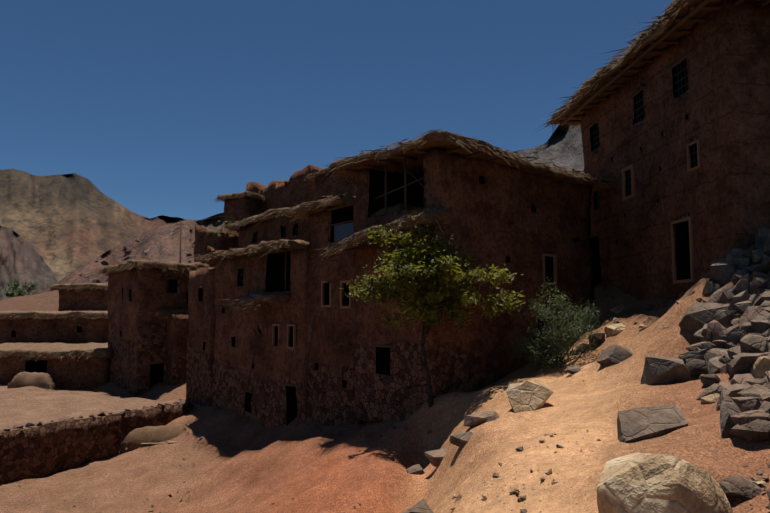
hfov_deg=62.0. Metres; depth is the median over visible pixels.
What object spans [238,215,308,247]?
house
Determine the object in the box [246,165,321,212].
ruined house
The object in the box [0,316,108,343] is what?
house
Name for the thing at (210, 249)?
ruined house wall
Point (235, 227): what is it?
roof
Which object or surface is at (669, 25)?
roof
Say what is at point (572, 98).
straw fringe
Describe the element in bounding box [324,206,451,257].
awning
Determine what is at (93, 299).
house
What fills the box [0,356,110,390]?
house
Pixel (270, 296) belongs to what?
awning
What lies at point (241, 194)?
ruin roof
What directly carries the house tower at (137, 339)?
on the ground
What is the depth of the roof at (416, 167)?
21.57 m
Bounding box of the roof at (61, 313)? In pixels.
[0,310,107,319]
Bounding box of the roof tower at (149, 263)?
[102,259,209,274]
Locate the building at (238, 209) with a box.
[224,196,262,231]
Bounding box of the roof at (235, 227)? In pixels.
[229,202,307,230]
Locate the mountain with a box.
[0,169,195,280]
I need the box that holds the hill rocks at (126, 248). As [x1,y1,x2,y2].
[79,220,220,282]
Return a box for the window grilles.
[239,61,697,285]
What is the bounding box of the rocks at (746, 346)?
[3,228,769,512]
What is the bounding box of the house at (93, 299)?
[58,288,107,310]
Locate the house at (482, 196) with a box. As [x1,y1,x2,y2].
[354,149,593,422]
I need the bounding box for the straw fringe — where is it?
[0,0,692,453]
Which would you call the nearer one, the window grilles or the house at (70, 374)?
the window grilles
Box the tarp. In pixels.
[334,222,353,241]
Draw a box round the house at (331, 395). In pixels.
[305,205,365,425]
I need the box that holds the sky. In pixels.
[0,0,673,219]
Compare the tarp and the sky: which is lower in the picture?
the tarp
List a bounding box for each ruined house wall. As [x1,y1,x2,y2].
[194,225,238,261]
[207,246,233,267]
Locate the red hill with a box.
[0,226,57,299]
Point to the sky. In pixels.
(167, 107)
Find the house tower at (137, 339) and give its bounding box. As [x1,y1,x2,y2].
[107,268,194,396]
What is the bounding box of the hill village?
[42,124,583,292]
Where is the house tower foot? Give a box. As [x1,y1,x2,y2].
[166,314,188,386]
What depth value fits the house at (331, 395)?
24.36 m
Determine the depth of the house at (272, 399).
28.63 m
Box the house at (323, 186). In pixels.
[313,171,358,200]
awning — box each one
[233,292,290,306]
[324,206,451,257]
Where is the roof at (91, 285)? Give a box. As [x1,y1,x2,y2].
[51,283,107,290]
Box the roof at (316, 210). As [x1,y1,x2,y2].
[288,194,355,219]
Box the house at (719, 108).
[581,0,769,299]
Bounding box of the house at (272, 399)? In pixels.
[211,246,308,426]
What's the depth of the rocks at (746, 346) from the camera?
12.56 m
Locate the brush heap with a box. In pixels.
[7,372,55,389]
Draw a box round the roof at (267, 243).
[200,239,308,263]
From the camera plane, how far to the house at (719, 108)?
19.36 m
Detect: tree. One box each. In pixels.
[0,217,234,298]
[340,217,524,407]
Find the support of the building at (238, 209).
on the ground
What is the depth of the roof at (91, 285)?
55.82 m
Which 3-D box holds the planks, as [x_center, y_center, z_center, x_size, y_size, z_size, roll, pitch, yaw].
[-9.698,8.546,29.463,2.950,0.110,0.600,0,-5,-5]
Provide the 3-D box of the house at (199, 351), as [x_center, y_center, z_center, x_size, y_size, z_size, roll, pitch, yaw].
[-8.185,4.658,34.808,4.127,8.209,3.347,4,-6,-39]
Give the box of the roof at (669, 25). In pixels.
[551,0,764,124]
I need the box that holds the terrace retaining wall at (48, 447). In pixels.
[0,382,191,484]
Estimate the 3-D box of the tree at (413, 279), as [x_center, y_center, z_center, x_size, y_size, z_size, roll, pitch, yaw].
[1.396,1.704,19.324,5.650,5.721,4.190,0,-5,-1]
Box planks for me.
[140,442,177,444]
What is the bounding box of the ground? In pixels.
[0,244,769,512]
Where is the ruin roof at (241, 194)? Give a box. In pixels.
[217,191,264,200]
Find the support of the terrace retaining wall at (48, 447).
on the ground
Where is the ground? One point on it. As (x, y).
(309, 467)
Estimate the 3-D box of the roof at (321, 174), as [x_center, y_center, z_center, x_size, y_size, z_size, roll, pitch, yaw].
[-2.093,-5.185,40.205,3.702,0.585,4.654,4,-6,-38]
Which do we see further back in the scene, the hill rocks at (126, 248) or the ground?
the hill rocks at (126, 248)
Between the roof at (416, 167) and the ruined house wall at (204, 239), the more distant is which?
the ruined house wall at (204, 239)
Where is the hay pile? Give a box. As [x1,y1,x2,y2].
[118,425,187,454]
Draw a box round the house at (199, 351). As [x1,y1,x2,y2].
[186,267,214,405]
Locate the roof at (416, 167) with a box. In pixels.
[329,130,611,191]
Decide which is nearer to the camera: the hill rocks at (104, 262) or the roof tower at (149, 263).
the roof tower at (149, 263)
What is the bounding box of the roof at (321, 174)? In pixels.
[309,167,328,178]
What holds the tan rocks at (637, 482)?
on the ground
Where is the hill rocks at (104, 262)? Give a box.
[85,229,192,276]
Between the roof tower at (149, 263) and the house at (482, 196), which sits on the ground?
the house at (482, 196)
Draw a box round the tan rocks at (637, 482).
[363,301,769,512]
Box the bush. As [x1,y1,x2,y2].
[501,276,607,370]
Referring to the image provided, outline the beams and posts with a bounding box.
[23,0,769,425]
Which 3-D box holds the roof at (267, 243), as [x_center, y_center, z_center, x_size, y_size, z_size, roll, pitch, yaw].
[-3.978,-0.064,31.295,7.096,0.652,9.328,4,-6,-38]
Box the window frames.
[272,139,699,348]
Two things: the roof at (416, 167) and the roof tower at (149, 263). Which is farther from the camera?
the roof tower at (149, 263)
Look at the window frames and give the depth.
22.98 m
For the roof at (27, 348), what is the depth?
41.14 m
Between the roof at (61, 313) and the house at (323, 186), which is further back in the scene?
the roof at (61, 313)
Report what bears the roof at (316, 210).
on the house at (331, 395)
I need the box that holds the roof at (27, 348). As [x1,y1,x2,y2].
[0,342,112,359]

